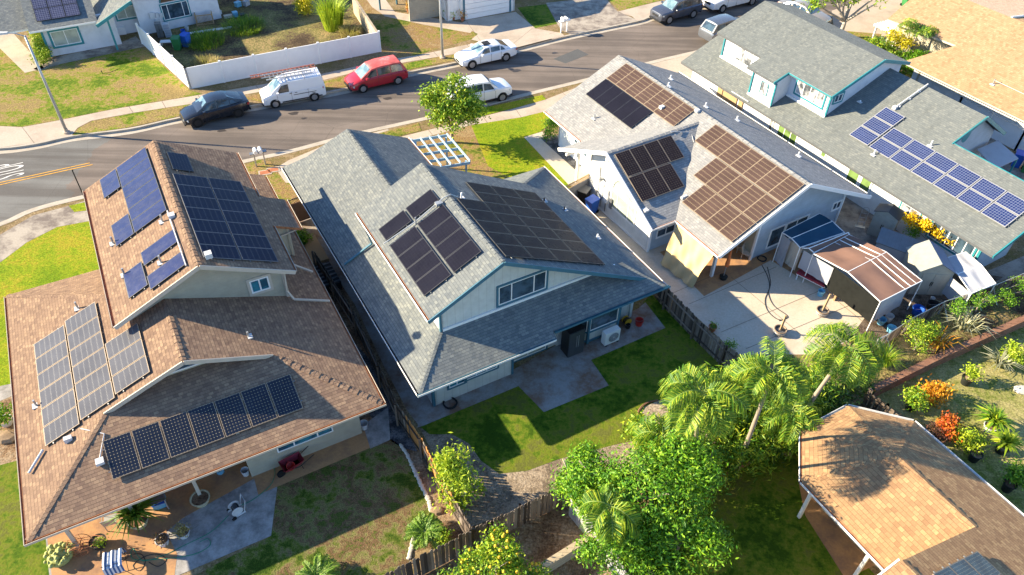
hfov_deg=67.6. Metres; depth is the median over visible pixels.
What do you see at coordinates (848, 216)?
side yard
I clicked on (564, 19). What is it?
mailbox
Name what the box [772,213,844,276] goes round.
shade canopy
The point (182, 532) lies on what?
potted plant
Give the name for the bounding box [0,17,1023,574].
terrain
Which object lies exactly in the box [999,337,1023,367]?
garden shrub
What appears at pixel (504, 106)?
verge grass
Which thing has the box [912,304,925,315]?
bucket
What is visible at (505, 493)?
planting bed
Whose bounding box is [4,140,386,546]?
house
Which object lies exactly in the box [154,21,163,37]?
cabinet
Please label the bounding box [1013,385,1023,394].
rock
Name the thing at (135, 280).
solar array
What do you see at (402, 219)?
solar array
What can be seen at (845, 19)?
plumeria
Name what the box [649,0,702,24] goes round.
parked suv
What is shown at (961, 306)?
garden shrub
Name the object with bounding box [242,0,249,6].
storage box
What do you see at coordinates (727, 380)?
lady palm thicket
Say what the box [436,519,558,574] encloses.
citrus tree
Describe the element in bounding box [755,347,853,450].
lady palm thicket
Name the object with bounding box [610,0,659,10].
lawn
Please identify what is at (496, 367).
window
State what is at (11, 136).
pavement
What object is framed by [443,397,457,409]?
garden hose
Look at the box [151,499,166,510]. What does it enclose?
storage tub
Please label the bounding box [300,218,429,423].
path
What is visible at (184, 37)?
wheelie bin
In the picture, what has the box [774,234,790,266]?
cloth screen
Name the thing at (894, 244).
shed
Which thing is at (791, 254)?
cloth screen
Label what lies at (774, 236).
window
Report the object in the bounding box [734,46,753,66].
window
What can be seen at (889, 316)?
bucket
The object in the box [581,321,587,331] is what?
window
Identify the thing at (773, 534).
lawn
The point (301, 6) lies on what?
yellow shrub
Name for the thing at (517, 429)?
lawn
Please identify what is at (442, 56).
street lamp
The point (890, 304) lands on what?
cloth screen
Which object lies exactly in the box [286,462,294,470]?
bucket
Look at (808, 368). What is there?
vine shrub
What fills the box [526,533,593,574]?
block wall
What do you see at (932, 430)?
burgundy shrub
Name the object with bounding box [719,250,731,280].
patio umbrella
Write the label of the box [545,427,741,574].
mango tree
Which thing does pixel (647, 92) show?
solar array
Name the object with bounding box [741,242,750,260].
patio chair
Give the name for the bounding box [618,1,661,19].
pavement
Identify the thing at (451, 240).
solar array
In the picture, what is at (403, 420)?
wood fence
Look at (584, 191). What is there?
wheelie bin
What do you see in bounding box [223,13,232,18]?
storage box
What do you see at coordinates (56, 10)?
solar array
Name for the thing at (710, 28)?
parked car
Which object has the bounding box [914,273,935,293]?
door
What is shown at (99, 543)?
potted plant
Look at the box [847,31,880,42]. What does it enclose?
lawn
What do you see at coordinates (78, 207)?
lawn
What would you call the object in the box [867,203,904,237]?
shed
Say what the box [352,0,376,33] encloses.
stone wall
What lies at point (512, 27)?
driveway
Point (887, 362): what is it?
fountain grass
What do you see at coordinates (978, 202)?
solar array
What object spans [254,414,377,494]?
path
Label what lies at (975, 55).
house
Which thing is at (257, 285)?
window
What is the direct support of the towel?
hanging from the drying rack
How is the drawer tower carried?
on the yard weeds at (287, 26)
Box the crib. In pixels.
[194,11,213,25]
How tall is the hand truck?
1.294 m
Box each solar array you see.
[31,0,80,21]
[34,302,149,445]
[100,147,166,246]
[102,374,302,479]
[123,252,184,298]
[141,229,176,265]
[167,152,193,172]
[173,173,277,262]
[378,189,438,240]
[390,204,481,295]
[457,182,604,265]
[586,79,651,127]
[607,63,694,125]
[615,135,683,201]
[682,124,803,241]
[849,107,1023,226]
[932,551,1000,574]
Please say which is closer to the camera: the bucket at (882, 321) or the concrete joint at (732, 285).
the bucket at (882, 321)
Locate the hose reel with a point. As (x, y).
(625, 319)
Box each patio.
[46,479,276,574]
[47,461,257,574]
[417,302,664,426]
[596,208,873,353]
[660,247,802,295]
[799,482,874,574]
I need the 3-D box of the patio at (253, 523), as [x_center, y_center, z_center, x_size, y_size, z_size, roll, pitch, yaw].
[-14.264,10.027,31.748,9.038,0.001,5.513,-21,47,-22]
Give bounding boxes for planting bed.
[0,396,16,464]
[420,373,731,525]
[421,494,610,574]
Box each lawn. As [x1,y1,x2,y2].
[0,49,200,126]
[0,221,98,385]
[0,461,48,574]
[69,202,85,211]
[196,439,429,574]
[265,172,299,203]
[358,0,476,57]
[417,123,508,178]
[420,295,724,473]
[471,111,569,187]
[517,4,556,27]
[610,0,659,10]
[650,443,873,574]
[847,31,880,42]
[866,327,1023,513]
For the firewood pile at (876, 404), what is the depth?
36.06 m
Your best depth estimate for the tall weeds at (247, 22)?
66.53 m
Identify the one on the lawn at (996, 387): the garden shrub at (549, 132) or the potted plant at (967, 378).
the potted plant at (967, 378)
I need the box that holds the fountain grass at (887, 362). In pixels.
[870,337,909,371]
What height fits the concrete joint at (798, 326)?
0.001 m
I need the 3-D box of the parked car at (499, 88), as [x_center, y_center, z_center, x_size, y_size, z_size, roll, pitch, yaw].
[-2.458,-15.014,57.873,4.870,1.936,2.260,-18,46,-20]
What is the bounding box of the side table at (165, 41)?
[160,40,172,46]
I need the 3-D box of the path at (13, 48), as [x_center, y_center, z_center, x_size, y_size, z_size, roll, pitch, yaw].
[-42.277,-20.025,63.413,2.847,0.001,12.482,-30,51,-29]
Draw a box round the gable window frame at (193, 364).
[171,364,198,373]
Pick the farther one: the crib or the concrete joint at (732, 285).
the crib
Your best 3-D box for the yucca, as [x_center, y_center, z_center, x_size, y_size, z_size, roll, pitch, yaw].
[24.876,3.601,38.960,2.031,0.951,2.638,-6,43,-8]
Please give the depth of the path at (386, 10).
68.61 m
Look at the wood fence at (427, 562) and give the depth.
30.77 m
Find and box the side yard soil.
[300,223,462,552]
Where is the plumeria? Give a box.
[800,0,886,29]
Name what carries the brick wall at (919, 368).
on the lawn at (996, 387)
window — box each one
[47,26,84,48]
[115,4,136,21]
[159,0,191,21]
[246,273,273,296]
[277,427,332,452]
[447,378,466,390]
[464,365,498,381]
[496,270,548,307]
[573,138,587,159]
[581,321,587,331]
[590,309,618,330]
[610,188,636,227]
[613,181,634,205]
[655,223,675,238]
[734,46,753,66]
[759,80,769,95]
[765,223,786,249]
[768,120,773,130]
[776,125,797,145]
[785,213,809,239]
[793,80,826,109]
[819,152,826,159]
[830,199,842,211]
[832,91,845,104]
[845,168,859,185]
[858,177,872,194]
[898,202,921,220]
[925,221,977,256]
[962,132,970,142]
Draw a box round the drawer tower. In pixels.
[162,22,171,37]
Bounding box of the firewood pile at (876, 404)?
[860,388,898,415]
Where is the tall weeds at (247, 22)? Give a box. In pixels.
[219,13,267,36]
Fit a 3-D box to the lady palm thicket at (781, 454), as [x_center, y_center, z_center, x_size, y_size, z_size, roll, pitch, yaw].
[12.497,6.585,34.873,4.602,2.262,2.649,-20,47,-21]
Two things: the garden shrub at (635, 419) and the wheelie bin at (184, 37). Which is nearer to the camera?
the garden shrub at (635, 419)
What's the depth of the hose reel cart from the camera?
32.10 m
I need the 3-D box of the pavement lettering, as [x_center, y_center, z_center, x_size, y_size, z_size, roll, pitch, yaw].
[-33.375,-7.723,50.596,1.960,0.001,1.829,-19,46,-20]
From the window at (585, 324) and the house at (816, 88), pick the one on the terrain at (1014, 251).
the house at (816, 88)
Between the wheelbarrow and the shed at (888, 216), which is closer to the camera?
the wheelbarrow
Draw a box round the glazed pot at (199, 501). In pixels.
[189,489,209,507]
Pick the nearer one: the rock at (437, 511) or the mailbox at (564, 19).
the rock at (437, 511)
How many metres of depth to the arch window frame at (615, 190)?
45.51 m
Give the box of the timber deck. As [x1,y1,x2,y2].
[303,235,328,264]
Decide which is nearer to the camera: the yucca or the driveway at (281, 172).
the yucca
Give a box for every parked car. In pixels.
[179,90,250,127]
[447,74,512,101]
[454,39,517,68]
[698,14,737,40]
[778,0,831,23]
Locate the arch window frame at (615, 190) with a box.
[612,179,635,207]
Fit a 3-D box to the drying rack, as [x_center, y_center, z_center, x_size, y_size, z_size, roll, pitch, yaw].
[-15.720,10.876,30.299,0.824,0.717,0.717,-13,45,-15]
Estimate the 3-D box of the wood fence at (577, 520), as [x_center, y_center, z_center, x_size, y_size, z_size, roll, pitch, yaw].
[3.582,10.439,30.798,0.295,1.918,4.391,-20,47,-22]
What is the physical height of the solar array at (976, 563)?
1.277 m
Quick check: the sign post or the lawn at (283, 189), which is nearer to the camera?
the sign post
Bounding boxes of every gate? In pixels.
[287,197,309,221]
[566,174,588,197]
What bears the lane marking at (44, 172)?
on the road
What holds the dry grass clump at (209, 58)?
on the yard weeds at (287, 26)
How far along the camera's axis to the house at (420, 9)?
68.34 m
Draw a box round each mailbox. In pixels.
[249,146,266,166]
[558,16,570,32]
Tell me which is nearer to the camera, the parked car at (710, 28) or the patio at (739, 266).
the patio at (739, 266)
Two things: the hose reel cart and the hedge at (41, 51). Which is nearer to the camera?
the hose reel cart
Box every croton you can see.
[915,373,957,408]
[932,410,963,443]
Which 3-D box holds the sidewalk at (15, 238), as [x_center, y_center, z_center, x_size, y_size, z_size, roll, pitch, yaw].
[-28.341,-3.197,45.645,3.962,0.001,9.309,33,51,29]
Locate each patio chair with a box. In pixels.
[100,513,119,531]
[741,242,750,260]
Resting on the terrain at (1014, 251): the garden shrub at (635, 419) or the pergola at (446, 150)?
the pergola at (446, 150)
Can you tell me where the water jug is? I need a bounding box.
[817,288,825,296]
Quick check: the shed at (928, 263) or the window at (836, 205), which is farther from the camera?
the window at (836, 205)
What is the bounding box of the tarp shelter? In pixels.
[948,252,995,302]
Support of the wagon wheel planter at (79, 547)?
on the patio at (217, 486)
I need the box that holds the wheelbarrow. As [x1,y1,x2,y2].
[277,446,313,477]
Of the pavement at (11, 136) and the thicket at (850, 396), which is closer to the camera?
the thicket at (850, 396)
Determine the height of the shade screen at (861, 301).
1.550 m
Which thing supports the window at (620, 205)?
in the house at (594, 137)
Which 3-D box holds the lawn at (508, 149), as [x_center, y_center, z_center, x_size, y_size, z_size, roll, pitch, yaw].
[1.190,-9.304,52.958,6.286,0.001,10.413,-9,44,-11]
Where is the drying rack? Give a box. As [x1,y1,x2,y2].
[101,548,128,570]
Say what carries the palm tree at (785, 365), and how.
on the lawn at (773, 534)
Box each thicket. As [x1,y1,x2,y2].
[653,360,797,462]
[676,404,812,502]
[753,410,811,467]
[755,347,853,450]
[809,362,881,420]
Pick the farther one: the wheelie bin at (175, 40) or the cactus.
the wheelie bin at (175, 40)
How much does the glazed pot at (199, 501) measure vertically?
0.340 m
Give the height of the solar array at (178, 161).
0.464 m
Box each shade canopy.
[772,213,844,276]
[802,232,849,252]
[802,234,921,330]
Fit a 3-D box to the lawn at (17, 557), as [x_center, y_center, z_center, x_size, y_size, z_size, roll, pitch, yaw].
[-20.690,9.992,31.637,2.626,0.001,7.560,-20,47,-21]
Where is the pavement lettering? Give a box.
[0,162,23,179]
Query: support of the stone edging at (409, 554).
on the lawn at (356, 514)
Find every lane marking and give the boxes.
[0,163,87,182]
[0,164,92,184]
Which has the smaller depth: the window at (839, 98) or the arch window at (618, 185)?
the arch window at (618, 185)
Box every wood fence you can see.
[311,251,472,550]
[384,489,570,574]
[568,499,626,574]
[649,267,743,370]
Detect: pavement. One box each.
[0,43,475,146]
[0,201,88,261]
[373,89,572,138]
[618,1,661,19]
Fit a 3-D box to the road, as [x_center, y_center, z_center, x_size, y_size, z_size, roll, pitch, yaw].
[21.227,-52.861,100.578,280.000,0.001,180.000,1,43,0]
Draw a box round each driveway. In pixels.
[278,147,319,182]
[461,12,563,47]
[546,0,635,33]
[650,54,692,78]
[832,0,901,40]
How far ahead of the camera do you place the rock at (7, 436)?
34.73 m
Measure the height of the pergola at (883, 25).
2.470 m
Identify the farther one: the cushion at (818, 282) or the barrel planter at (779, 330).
the cushion at (818, 282)
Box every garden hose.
[130,515,228,560]
[133,553,166,570]
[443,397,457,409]
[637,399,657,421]
[762,265,780,319]
[767,267,787,320]
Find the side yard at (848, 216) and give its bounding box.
[835,197,1023,282]
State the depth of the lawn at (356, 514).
32.22 m
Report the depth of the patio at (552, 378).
38.10 m
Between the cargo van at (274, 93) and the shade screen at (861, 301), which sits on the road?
the cargo van at (274, 93)
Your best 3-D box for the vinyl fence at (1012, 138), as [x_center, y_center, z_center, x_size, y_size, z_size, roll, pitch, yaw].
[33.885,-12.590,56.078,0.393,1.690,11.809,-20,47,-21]
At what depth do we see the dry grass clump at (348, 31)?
65.57 m
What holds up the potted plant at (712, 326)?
on the patio at (730, 306)
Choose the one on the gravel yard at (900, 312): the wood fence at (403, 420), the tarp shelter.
the tarp shelter
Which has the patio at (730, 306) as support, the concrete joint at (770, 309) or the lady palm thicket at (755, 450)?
the concrete joint at (770, 309)
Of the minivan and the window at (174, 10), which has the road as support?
the minivan
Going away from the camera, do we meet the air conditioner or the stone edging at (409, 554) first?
the stone edging at (409, 554)
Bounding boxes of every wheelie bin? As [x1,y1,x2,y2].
[170,35,182,50]
[179,31,192,46]
[577,185,591,204]
[585,194,599,213]
[1011,148,1023,167]
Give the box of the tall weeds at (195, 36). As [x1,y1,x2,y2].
[183,25,228,50]
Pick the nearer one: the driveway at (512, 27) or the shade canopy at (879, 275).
the shade canopy at (879, 275)
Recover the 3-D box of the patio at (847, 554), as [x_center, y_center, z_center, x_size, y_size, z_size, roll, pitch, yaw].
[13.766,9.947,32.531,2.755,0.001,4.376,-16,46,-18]
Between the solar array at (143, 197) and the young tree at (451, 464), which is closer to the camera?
the young tree at (451, 464)
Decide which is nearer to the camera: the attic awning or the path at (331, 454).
the path at (331, 454)
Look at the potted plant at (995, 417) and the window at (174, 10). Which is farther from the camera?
the window at (174, 10)
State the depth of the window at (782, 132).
52.29 m
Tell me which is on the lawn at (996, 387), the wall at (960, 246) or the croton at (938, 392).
the croton at (938, 392)
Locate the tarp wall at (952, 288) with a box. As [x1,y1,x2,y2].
[942,277,970,305]
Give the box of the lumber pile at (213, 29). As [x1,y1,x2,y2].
[190,26,231,33]
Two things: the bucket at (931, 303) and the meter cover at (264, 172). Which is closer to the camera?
the bucket at (931, 303)
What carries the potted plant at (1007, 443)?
on the lawn at (996, 387)
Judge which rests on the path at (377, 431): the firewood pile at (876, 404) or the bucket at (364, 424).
the bucket at (364, 424)
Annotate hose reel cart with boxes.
[227,493,245,520]
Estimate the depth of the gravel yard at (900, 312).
42.00 m
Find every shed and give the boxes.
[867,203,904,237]
[875,227,922,262]
[901,240,956,295]
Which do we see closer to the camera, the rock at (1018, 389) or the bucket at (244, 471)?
the bucket at (244, 471)
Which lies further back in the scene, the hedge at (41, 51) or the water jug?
the hedge at (41, 51)
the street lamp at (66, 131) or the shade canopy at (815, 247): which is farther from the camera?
the street lamp at (66, 131)
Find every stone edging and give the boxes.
[399,443,432,511]
[406,535,415,559]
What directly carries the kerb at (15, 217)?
on the road
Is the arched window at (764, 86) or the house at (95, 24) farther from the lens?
the house at (95, 24)
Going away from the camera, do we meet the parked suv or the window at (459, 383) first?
the window at (459, 383)
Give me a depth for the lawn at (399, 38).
66.17 m
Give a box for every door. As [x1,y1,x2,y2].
[465,0,508,19]
[514,345,547,362]
[870,214,885,236]
[882,217,893,228]
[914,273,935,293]
[926,274,947,294]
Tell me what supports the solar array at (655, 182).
on the house at (594, 137)
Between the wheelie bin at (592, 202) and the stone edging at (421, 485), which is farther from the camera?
the wheelie bin at (592, 202)
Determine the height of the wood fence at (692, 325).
1.860 m
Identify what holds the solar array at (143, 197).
on the house at (213, 330)
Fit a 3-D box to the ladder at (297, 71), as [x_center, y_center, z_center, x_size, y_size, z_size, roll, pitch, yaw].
[-16.751,-15.885,56.577,3.600,0.080,0.430,-16,46,-18]
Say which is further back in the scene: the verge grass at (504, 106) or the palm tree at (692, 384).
the verge grass at (504, 106)
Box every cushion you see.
[796,269,815,281]
[814,279,824,286]
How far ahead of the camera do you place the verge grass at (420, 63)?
62.54 m
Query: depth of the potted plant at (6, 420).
35.05 m
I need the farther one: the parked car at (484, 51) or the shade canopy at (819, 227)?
the parked car at (484, 51)
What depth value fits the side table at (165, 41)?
63.51 m
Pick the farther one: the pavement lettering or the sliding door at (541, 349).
the pavement lettering
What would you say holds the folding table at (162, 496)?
on the patio at (217, 486)
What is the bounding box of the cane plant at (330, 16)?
[309,0,350,32]
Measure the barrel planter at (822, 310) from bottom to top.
1.455 m
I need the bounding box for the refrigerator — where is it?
[560,324,585,357]
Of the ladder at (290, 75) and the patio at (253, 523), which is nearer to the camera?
the patio at (253, 523)
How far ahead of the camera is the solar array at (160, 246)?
34.65 m
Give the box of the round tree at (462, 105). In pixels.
[411,70,492,143]
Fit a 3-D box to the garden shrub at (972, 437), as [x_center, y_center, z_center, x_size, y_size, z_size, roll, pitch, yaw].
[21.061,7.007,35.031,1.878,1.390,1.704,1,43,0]
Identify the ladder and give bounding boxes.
[250,64,315,78]
[260,67,309,78]
[266,69,312,80]
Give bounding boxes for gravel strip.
[355,344,416,450]
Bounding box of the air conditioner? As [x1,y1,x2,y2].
[601,325,620,346]
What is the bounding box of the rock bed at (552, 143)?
[541,135,580,168]
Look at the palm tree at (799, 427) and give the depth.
33.06 m
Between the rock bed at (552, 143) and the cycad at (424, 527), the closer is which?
the cycad at (424, 527)
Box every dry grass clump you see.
[189,54,220,66]
[333,21,363,37]
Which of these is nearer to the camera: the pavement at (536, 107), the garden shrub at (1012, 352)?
the garden shrub at (1012, 352)
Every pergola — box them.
[411,133,470,171]
[872,20,896,45]
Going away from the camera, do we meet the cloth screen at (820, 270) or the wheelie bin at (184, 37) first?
the cloth screen at (820, 270)
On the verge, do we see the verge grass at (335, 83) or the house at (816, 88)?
the verge grass at (335, 83)
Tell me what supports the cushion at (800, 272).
on the bench
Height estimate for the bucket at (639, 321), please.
0.382 m
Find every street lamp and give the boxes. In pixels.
[0,31,70,134]
[439,0,445,58]
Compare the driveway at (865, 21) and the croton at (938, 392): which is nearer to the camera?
the croton at (938, 392)
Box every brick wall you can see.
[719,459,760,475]
[870,315,1023,397]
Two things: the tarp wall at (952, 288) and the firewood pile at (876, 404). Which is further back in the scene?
the tarp wall at (952, 288)
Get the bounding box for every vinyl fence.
[135,23,381,88]
[958,97,1023,150]
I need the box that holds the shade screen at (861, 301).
[824,265,878,321]
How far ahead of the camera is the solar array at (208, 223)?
36.65 m
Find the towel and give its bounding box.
[102,548,126,574]
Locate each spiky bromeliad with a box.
[925,321,968,352]
[937,300,997,337]
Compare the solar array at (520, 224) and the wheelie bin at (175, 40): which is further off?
the wheelie bin at (175, 40)
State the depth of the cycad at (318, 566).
30.01 m
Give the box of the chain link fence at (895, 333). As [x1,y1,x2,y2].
[872,273,1023,351]
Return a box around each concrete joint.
[690,267,774,303]
[722,288,824,331]
[731,277,808,340]
[746,306,846,348]
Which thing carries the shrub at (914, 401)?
on the lawn at (996, 387)
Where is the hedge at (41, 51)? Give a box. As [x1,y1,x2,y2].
[27,31,51,66]
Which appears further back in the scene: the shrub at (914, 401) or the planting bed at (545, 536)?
the shrub at (914, 401)
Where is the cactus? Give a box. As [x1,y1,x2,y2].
[43,541,74,567]
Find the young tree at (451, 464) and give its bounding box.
[418,432,486,523]
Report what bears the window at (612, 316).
in the house at (491, 312)
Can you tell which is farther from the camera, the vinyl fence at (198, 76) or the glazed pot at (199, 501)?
the vinyl fence at (198, 76)
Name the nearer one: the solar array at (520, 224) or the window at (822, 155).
the solar array at (520, 224)
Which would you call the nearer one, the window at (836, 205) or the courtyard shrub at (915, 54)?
the window at (836, 205)
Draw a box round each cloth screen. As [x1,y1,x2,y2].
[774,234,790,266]
[784,241,801,269]
[798,251,833,284]
[873,289,906,320]
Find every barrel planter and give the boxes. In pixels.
[773,315,786,336]
[816,294,831,316]
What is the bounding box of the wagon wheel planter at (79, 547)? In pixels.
[65,534,100,556]
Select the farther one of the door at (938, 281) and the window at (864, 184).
the window at (864, 184)
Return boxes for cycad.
[295,553,340,574]
[403,510,446,550]
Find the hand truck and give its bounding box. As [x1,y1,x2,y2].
[855,207,869,228]
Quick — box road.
[0,0,857,221]
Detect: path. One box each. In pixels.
[0,34,43,72]
[0,384,11,400]
[35,36,143,70]
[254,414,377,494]
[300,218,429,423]
[365,407,389,448]
[367,0,471,32]
[524,132,588,185]
[981,138,1023,179]
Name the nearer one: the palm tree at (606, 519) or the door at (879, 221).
the palm tree at (606, 519)
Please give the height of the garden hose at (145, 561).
0.027 m
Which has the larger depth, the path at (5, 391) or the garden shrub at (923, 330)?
the garden shrub at (923, 330)
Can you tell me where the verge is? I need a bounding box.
[0,0,664,145]
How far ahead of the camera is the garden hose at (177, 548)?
30.96 m
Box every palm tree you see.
[576,483,642,561]
[656,362,750,444]
[722,336,810,470]
[758,389,823,448]
[800,320,889,413]
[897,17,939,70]
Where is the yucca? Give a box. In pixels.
[981,344,1023,377]
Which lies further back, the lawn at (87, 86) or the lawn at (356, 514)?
the lawn at (87, 86)
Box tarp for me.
[660,225,712,287]
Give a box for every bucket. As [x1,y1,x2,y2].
[240,466,248,476]
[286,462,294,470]
[360,419,367,429]
[635,317,643,326]
[877,316,886,325]
[885,312,894,321]
[887,324,896,332]
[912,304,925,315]
[927,300,939,308]
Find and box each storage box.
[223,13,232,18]
[231,10,237,16]
[234,0,241,7]
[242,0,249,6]
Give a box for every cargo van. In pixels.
[259,67,325,107]
[702,0,755,12]
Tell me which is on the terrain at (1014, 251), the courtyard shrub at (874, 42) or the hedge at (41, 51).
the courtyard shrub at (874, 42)
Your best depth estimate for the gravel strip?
36.07 m
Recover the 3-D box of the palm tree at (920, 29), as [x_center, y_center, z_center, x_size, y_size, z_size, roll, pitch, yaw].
[31.561,-18.867,60.650,2.880,4.593,3.029,-17,46,-19]
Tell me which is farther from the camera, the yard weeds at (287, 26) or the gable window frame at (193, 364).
the yard weeds at (287, 26)
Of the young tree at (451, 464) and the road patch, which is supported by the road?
the road patch
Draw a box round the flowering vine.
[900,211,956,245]
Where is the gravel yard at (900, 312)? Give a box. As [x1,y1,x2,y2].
[855,274,1001,358]
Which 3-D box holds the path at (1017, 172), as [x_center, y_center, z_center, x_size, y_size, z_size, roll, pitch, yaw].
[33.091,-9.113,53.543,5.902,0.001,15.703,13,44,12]
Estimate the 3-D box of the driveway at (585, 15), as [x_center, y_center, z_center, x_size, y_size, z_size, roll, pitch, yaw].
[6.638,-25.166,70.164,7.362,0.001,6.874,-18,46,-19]
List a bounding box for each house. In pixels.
[0,0,221,56]
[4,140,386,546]
[282,129,670,406]
[378,0,514,20]
[544,55,871,276]
[681,1,1023,266]
[797,404,1023,574]
[887,0,1023,128]
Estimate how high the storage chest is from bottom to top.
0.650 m
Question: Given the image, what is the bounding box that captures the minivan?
[344,55,407,92]
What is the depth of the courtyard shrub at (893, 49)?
60.59 m
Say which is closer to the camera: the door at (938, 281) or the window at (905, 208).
the door at (938, 281)
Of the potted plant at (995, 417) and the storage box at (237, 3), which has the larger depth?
the storage box at (237, 3)
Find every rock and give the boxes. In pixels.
[0,429,14,444]
[430,506,443,514]
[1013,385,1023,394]
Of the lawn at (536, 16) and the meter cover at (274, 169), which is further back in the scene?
the lawn at (536, 16)
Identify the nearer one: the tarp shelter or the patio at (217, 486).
the patio at (217, 486)
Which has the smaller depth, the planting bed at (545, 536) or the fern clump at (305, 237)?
the planting bed at (545, 536)
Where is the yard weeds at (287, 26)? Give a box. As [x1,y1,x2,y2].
[149,0,366,87]
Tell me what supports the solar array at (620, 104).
on the house at (594, 137)
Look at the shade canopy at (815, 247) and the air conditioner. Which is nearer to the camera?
the air conditioner
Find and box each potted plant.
[0,398,12,429]
[84,533,108,549]
[105,495,164,544]
[149,529,171,548]
[170,519,189,539]
[709,321,719,331]
[958,359,985,385]
[973,402,1018,435]
[984,427,1023,455]
[999,456,1023,493]
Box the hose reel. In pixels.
[622,315,631,323]
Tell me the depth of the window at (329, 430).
33.78 m
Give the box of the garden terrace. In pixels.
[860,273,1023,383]
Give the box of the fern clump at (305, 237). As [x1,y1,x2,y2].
[296,228,313,244]
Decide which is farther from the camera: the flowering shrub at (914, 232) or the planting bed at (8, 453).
the flowering shrub at (914, 232)
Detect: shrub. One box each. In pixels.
[292,0,315,15]
[427,527,454,548]
[538,117,558,141]
[617,405,685,449]
[628,412,693,461]
[719,337,739,359]
[800,358,838,385]
[864,34,883,47]
[867,36,907,72]
[884,24,916,50]
[897,47,928,76]
[897,382,934,411]
[901,314,944,356]
[902,222,920,238]
[921,420,950,444]
[947,275,1023,317]
[952,423,991,461]
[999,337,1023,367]
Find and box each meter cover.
[258,169,271,174]
[266,166,279,172]
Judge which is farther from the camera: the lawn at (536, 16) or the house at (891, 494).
the lawn at (536, 16)
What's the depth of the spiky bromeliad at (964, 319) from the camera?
40.34 m
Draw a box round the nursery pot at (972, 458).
[968,449,983,462]
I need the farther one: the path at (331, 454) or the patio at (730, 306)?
the patio at (730, 306)
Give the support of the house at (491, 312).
on the terrain at (1014, 251)
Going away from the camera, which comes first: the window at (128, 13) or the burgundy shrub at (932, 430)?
the burgundy shrub at (932, 430)
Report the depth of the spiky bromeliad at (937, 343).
39.20 m
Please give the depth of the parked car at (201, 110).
55.02 m
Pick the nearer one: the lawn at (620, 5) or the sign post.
the sign post
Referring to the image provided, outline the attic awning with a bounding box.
[977,140,1018,172]
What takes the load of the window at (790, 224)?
in the house at (594, 137)
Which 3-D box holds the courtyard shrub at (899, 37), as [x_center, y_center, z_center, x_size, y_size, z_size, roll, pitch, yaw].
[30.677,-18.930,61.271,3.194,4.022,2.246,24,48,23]
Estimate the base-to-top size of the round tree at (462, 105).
5.382 m
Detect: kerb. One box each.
[0,0,886,225]
[0,7,705,153]
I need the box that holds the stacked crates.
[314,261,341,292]
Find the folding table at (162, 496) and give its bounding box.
[147,493,168,508]
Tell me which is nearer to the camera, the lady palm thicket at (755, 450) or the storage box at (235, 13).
the lady palm thicket at (755, 450)
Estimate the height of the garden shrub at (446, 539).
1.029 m
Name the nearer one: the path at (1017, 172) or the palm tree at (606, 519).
the palm tree at (606, 519)
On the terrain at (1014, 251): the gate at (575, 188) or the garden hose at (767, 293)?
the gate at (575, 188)
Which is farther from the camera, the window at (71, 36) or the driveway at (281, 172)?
the window at (71, 36)
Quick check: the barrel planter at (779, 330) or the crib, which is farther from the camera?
the crib
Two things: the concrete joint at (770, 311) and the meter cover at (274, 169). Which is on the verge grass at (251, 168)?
the meter cover at (274, 169)
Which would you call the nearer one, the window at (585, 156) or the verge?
the window at (585, 156)
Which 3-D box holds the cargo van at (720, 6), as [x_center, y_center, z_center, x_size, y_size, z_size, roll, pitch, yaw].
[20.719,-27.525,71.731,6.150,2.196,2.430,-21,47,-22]
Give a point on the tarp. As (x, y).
(686, 258)
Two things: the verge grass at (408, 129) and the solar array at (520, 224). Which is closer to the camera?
the solar array at (520, 224)
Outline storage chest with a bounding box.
[117,26,126,34]
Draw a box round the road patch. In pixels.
[554,49,588,62]
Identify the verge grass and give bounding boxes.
[73,104,188,134]
[245,159,274,173]
[246,76,345,101]
[378,123,420,135]
[403,55,454,69]
[471,95,545,118]
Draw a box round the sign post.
[71,170,82,194]
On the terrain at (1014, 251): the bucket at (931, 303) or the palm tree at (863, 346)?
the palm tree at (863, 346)
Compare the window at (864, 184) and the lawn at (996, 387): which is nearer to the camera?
the lawn at (996, 387)
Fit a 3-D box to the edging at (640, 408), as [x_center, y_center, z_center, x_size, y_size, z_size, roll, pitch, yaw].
[6.372,5.813,36.758,0.423,0.095,1.758,31,51,28]
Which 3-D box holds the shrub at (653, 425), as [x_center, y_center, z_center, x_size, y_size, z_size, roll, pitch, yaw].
[6.147,7.249,32.018,2.894,4.423,2.793,1,43,0]
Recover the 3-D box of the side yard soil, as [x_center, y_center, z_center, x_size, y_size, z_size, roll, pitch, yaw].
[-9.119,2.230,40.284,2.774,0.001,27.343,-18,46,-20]
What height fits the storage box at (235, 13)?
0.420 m
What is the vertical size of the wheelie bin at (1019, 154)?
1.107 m
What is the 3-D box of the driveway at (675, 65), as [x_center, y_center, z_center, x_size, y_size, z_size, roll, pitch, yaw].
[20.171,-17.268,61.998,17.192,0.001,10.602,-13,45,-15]

